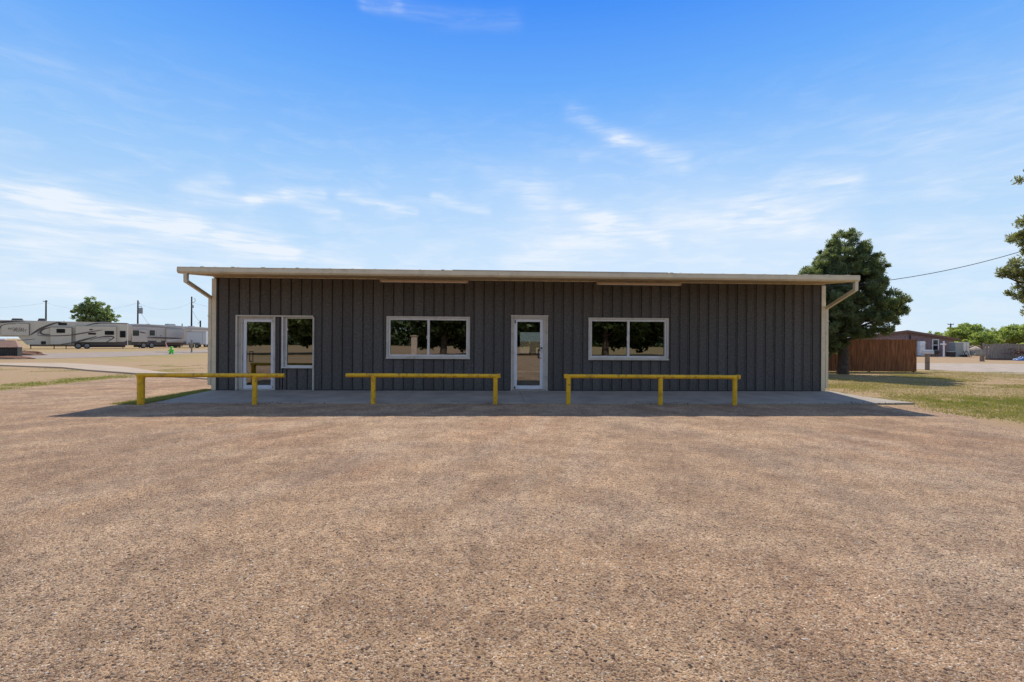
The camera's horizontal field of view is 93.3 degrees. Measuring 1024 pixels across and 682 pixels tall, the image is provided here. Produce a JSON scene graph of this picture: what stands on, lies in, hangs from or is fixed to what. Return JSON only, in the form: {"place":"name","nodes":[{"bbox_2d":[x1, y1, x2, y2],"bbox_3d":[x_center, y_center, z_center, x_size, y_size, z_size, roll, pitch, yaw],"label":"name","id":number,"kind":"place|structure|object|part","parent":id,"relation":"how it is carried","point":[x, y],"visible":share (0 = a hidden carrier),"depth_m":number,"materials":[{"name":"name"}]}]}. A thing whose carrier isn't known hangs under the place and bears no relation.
{"place":"outdoors","nodes":[
{"label":"outdoors","id":0,"kind":"place"},
{"bbox_2d":[0,363,207,379],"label":"path","id":1,"kind":"structure","parent":0,"point":[106,368],"depth_m":25.70,"materials":[{"name":"concrete"}]},
{"bbox_2d":[22,350,207,358],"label":"park road","id":2,"kind":"structure","parent":0,"point":[93,354],"depth_m":48.92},
{"bbox_2d":[0,356,35,358],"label":"dirt mound","id":3,"kind":"object","parent":2,"relation":"on","point":[13,357],"visible":0.97,"depth_m":36.95,"materials":[{"name":"brown soil"}]},
{"bbox_2d":[22,350,45,354],"bbox_3d":[-45.384,1.108,44.999,3.535,0.474,2.246,0,0,0],"label":"dirt mound","id":4,"kind":"object","parent":2,"relation":"on","point":[24,352],"visible":0.59,"depth_m":44.69,"materials":[{"name":"brown soil"}]},
{"bbox_2d":[0,377,1023,681],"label":"gravel lot","id":5,"kind":"structure","parent":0,"point":[892,551],"depth_m":3.82,"materials":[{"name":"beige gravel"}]},
{"bbox_2d":[0,339,1023,429],"bbox_3d":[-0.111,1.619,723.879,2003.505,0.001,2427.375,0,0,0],"label":"ground","id":6,"kind":"structure","parent":0,"point":[15,375],"depth_m":24.31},
{"bbox_2d":[0,339,23,355],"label":"slatted shed","id":7,"kind":"structure","parent":6,"relation":"on","point":[10,347],"depth_m":37.90,"materials":[{"name":"brown metal"}]},
{"bbox_2d":[43,300,46,320],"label":"utility pole","id":8,"kind":"object","parent":6,"relation":"on","point":[45,301],"visible":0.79,"depth_m":109.86,"materials":[{"name":"brown wood"}]},
{"bbox_2d":[0,318,128,348],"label":"camper trailer","id":9,"kind":"object","parent":6,"relation":"on","point":[44,332],"visible":1,"depth_m":73.10,"materials":[{"name":"metal"}]},
{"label":"window","id":10,"kind":"part","parent":9,"relation":"part of","materials":[{"name":"black glass"}]},
{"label":"window","id":11,"kind":"part","parent":9,"relation":"part of","materials":[{"name":"black glass"}]},
{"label":"window","id":12,"kind":"part","parent":9,"relation":"part of","materials":[{"name":"black glass"}]},
{"bbox_2d":[70,296,121,322],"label":"shade tree","id":13,"kind":"object","parent":6,"relation":"on","point":[87,310],"visible":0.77,"depth_m":95.89,"materials":[{"name":"green plant"}]},
{"bbox_2d":[137,300,142,323],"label":"utility pole","id":14,"kind":"object","parent":6,"relation":"on","point":[139,310],"visible":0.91,"depth_m":109.86,"materials":[{"name":"grey wood"}]},
{"bbox_2d":[128,324,183,347],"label":"camper trailer","id":15,"kind":"object","parent":6,"relation":"on","point":[148,335],"visible":0.93,"depth_m":83.27,"materials":[{"name":"metal"}]},
{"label":"window","id":16,"kind":"part","parent":15,"relation":"part of","materials":[{"name":"black glass"}]},
{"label":"window","id":17,"kind":"part","parent":15,"relation":"part of","materials":[{"name":"black glass"}]},
{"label":"door","id":18,"kind":"part","parent":15,"relation":"part of","materials":[{"name":"white metal"}]},
{"bbox_2d":[191,297,194,325],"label":"utility pole","id":19,"kind":"object","parent":6,"relation":"on","point":[192,306],"visible":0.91,"depth_m":105.87,"materials":[{"name":"brown wood"}]},
{"bbox_2d":[182,326,207,346],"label":"camper trailer","id":20,"kind":"object","parent":6,"relation":"on","point":[194,328],"visible":0.32,"depth_m":93.20,"materials":[{"name":"grey metal"}]},
{"bbox_2d":[186,331,207,347],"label":"cargo trailer","id":21,"kind":"object","parent":6,"relation":"on","point":[198,338],"visible":0.81,"depth_m":86.34,"materials":[{"name":"silver metal"}]},
{"bbox_2d":[136,373,284,404],"bbox_3d":[-7.359,1.204,11.835,3.470,0.836,0.188,0,0,-4],"label":"parking rail","id":22,"kind":"object","parent":6,"relation":"on","point":[140,377],"visible":0.85,"depth_m":11.78,"materials":[{"name":"yellow metal"}]},
{"bbox_2d":[346,373,500,403],"bbox_3d":[-2.231,1.236,12.191,3.876,0.838,0.140,0,0,-2],"label":"parking rail","id":23,"kind":"object","parent":6,"relation":"on","point":[373,376],"visible":0.87,"depth_m":12.16,"materials":[{"name":"yellow metal"}]},
{"bbox_2d":[177,266,859,390],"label":"office building","id":24,"kind":"structure","parent":6,"relation":"on","point":[314,328],"depth_m":14.82,"materials":[{"name":"metal"}]},
{"bbox_2d":[243,319,272,388],"bbox_3d":[-7.631,0.390,14.546,0.910,2.100,0.135,0,0,-3],"label":"door","id":25,"kind":"structure","parent":24,"relation":"in","point":[257,333],"depth_m":14.58,"materials":[{"name":"clear glass"}]},
{"bbox_2d":[281,317,312,367],"bbox_3d":[-6.457,0.049,14.597,0.914,1.538,0.190,0,0,-3],"label":"side window","id":26,"kind":"structure","parent":24,"relation":"in","point":[297,332],"depth_m":14.63,"materials":[{"name":"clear glass"}]},
{"bbox_2d":[380,280,467,282],"bbox_3d":[-2.604,-1.767,14.388,2.590,0.070,0.150,0,0,-3],"label":"strip light","id":27,"kind":"object","parent":24,"relation":"attached to","point":[423,281],"visible":1,"depth_m":14.34,"materials":[{"name":"plastic"}]},
{"bbox_2d":[386,316,469,358],"bbox_3d":[-2.547,-0.102,14.754,2.544,1.290,0.175,0,0,-3],"label":"window","id":28,"kind":"structure","parent":24,"relation":"in","point":[407,337],"depth_m":14.75,"materials":[{"name":"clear glass"}]},
{"bbox_2d":[514,319,542,388],"bbox_3d":[0.511,0.403,14.889,0.900,2.160,0.137,0,0,-3],"label":"door","id":29,"kind":"structure","parent":24,"relation":"in","point":[528,333],"depth_m":14.93,"materials":[{"name":"clear glass"}]},
{"bbox_2d":[588,318,668,359],"bbox_3d":[3.612,-0.062,15.037,2.534,1.310,0.175,0,0,-3],"label":"window","id":30,"kind":"structure","parent":24,"relation":"in","point":[608,338],"depth_m":15.03,"materials":[{"name":"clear glass"}]},
{"bbox_2d":[596,282,681,285],"bbox_3d":[3.854,-1.725,14.684,2.580,0.070,0.150,0,0,-3],"label":"strip light","id":31,"kind":"object","parent":24,"relation":"attached to","point":[648,284],"visible":1,"depth_m":14.63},
{"bbox_2d":[180,401,896,404],"bbox_3d":[0.994,1.574,12.312,18.391,0.101,0.434,0,0,-3],"label":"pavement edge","id":32,"kind":"object","parent":6,"relation":"on","point":[624,402],"visible":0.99,"depth_m":12.49,"materials":[{"name":"grey concrete"}]},
{"bbox_2d":[564,374,740,404],"bbox_3d":[3.582,1.274,12.340,4.532,0.838,0.140,0,0,-2],"label":"parking rail","id":33,"kind":"object","parent":6,"relation":"on","point":[660,378],"visible":0.85,"depth_m":12.30,"materials":[{"name":"yellow metal"}]},
{"bbox_2d":[797,227,913,373],"bbox_3d":[17.517,-2.050,25.366,6.329,7.799,4.239,0,0,0],"label":"pine tree","id":34,"kind":"object","parent":6,"relation":"on","point":[850,315],"visible":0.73,"depth_m":24.38,"materials":[{"name":"green plant"}]},
{"bbox_2d":[828,339,916,371],"bbox_3d":[16.670,0.841,27.375,12.350,1.974,0.163,0,0,0],"label":"cedar fence","id":35,"kind":"object","parent":6,"relation":"on","point":[869,355],"visible":0.27,"depth_m":27.30,"materials":[{"name":"brown wood"}]},
{"bbox_2d":[868,397,914,404],"bbox_3d":[10.441,1.663,13.936,0.425,0.050,2.200,0,0,-3],"label":"pavement flare","id":36,"kind":"object","parent":6,"relation":"on","point":[905,403],"visible":0.57,"depth_m":12.89,"materials":[{"name":"concrete"}]},
{"bbox_2d":[917,341,925,355],"bbox_3d":[52.044,1.008,61.662,0.780,1.900,0.850,0,0,-6],"label":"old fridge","id":37,"kind":"object","parent":6,"relation":"on","point":[921,345],"visible":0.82,"depth_m":61.30,"materials":[{"name":"white metal"}]},
{"bbox_3d":[52.079,1.279,61.287,0.740,1.120,0.097,0,0,-6],"label":"door","id":38,"kind":"part","parent":37,"relation":"part of","materials":[{"name":"white metal"}]},
{"bbox_2d":[921,350,933,369],"bbox_3d":[25.510,1.213,29.700,0.680,1.345,0.230,0,0,-3],"label":"mailbox","id":39,"kind":"object","parent":6,"relation":"on","point":[927,353],"visible":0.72,"depth_m":29.61,"materials":[{"name":"brown wood"}]},
{"bbox_2d":[927,331,954,341],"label":"mesquite tree","id":40,"kind":"object","parent":6,"relation":"on","point":[936,333],"visible":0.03,"depth_m":91.23,"materials":[{"name":"green plant"}]},
{"bbox_2d":[940,341,945,356],"bbox_3d":[51.655,0.981,57.980,0.700,1.950,0.160,0,0,0],"label":"hookup post","id":41,"kind":"object","parent":6,"relation":"on","point":[943,343],"visible":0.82,"depth_m":57.94,"materials":[{"name":"white ceramic"}]},
{"bbox_2d":[949,342,968,356],"bbox_3d":[56.435,1.067,61.020,1.720,1.840,0.960,0,0,0],"label":"storage cabinet","id":42,"kind":"object","parent":6,"relation":"on","point":[959,348],"visible":0.83,"depth_m":60.60,"materials":[{"name":"grey metal"}]},
{"bbox_3d":[56.726,1.049,60.564,0.340,1.720,0.028,0,0,0],"label":"door","id":43,"kind":"part","parent":42,"relation":"part of","materials":[{"name":"grey metal"}]},
{"bbox_2d":[942,323,994,347],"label":"mesquite tree","id":44,"kind":"object","parent":6,"relation":"on","point":[961,331],"visible":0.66,"depth_m":71.27,"materials":[{"name":"green plant"}]},
{"bbox_2d":[969,345,988,350],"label":"dirt bank","id":45,"kind":"structure","parent":6,"relation":"on","point":[974,348],"depth_m":82.30,"materials":[{"name":"soil"}]},
{"bbox_2d":[980,354,984,361],"bbox_3d":[43.746,1.599,45.000,0.360,0.710,0.360,0,0,0],"label":"stump post","id":46,"kind":"object","parent":6,"relation":"on","point":[982,357],"visible":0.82,"depth_m":44.86,"materials":[{"name":"brown wood"}]},
{"bbox_2d":[962,330,1004,349],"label":"mesquite tree","id":47,"kind":"object","parent":6,"relation":"on","point":[978,338],"visible":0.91,"depth_m":65.45,"materials":[{"name":"green plant"}]},
{"bbox_2d":[982,343,1023,359],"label":"plank fence","id":48,"kind":"object","parent":6,"relation":"on","point":[995,351],"visible":0.82,"depth_m":50.00,"materials":[{"name":"grey wood"}]},
{"bbox_2d":[987,323,1023,347],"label":"mesquite tree","id":49,"kind":"object","parent":6,"relation":"on","point":[1012,334],"visible":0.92,"depth_m":69.22,"materials":[{"name":"green plant"}]},
{"bbox_2d":[994,170,1023,315],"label":"pine tree","id":50,"kind":"object","parent":6,"relation":"on","point":[1016,274],"visible":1,"depth_m":16.09,"materials":[{"name":"green plant"}]},
{"bbox_2d":[999,348,1023,355],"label":"brush pile","id":51,"kind":"object","parent":6,"relation":"on","point":[1020,352],"visible":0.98,"depth_m":49.29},
{"bbox_2d":[1012,356,1023,360],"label":"tarp","id":52,"kind":"object","parent":6,"relation":"on","point":[1021,358],"visible":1,"depth_m":47.84,"materials":[{"name":"blue plastic"}]},
{"bbox_2d":[0,364,1023,424],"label":"grass","id":53,"kind":"structure","parent":0,"point":[994,401],"depth_m":16.32,"materials":[{"name":"green plant"}]},
{"bbox_2d":[0,0,1023,338],"label":"sky","id":54,"kind":"structure","parent":0,"point":[141,140],"materials":[{"name":"blue"}]},
{"bbox_2d":[155,390,899,404],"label":"pavement","id":55,"kind":"structure","parent":0,"point":[524,397],"depth_m":13.26,"materials":[{"name":"concrete"}]},
{"bbox_2d":[847,330,960,355],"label":"brick house","id":56,"kind":"structure","parent":0,"point":[933,341],"depth_m":63.00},
{"bbox_2d":[932,339,938,349],"bbox_3d":[55.149,0.528,62.985,0.875,1.540,0.070,0,0,0],"label":"window","id":57,"kind":"structure","parent":56,"relation":"in","point":[935,342],"depth_m":62.98,"materials":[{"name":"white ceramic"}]},
{"bbox_2d":[946,351,955,356],"bbox_3d":[54.320,1.633,59.850,0.840,0.680,0.540,0,0,0],"label":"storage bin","id":58,"kind":"object","parent":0,"point":[950,353],"visible":0.96,"depth_m":59.60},
{"bbox_2d":[917,363,1023,373],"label":"gravel road","id":59,"kind":"structure","parent":0,"point":[986,367],"depth_m":33.28,"materials":[{"name":"beige gravel"}]},
{"bbox_3d":[33.019,-2.865,24.570,1.800,9.800,0.360,0,0,0],"label":"utility pole","id":60,"kind":"object","parent":59,"relation":"on","visible":0},
{"bbox_2d":[826,252,1017,286],"bbox_3d":[21.486,-4.986,23.762,23.157,5.022,0.034,0,0,-4],"label":"overhead cable","id":61,"kind":"object","parent":60,"relation":"attached to","point":[929,273],"visible":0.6,"depth_m":23.68,"materials":[{"name":"black rubber"}]},
{"bbox_2d":[969,349,979,355],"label":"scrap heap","id":62,"kind":"object","parent":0,"point":[973,353],"visible":0.39,"depth_m":67.83,"materials":[{"name":"grey metal"}]},
{"bbox_2d":[975,350,988,357],"bbox_3d":[56.422,1.509,57.965,1.200,0.945,0.770,0,0,0],"label":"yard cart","id":63,"kind":"object","parent":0,"point":[978,352],"visible":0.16,"depth_m":57.87,"materials":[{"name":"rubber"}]}
]}

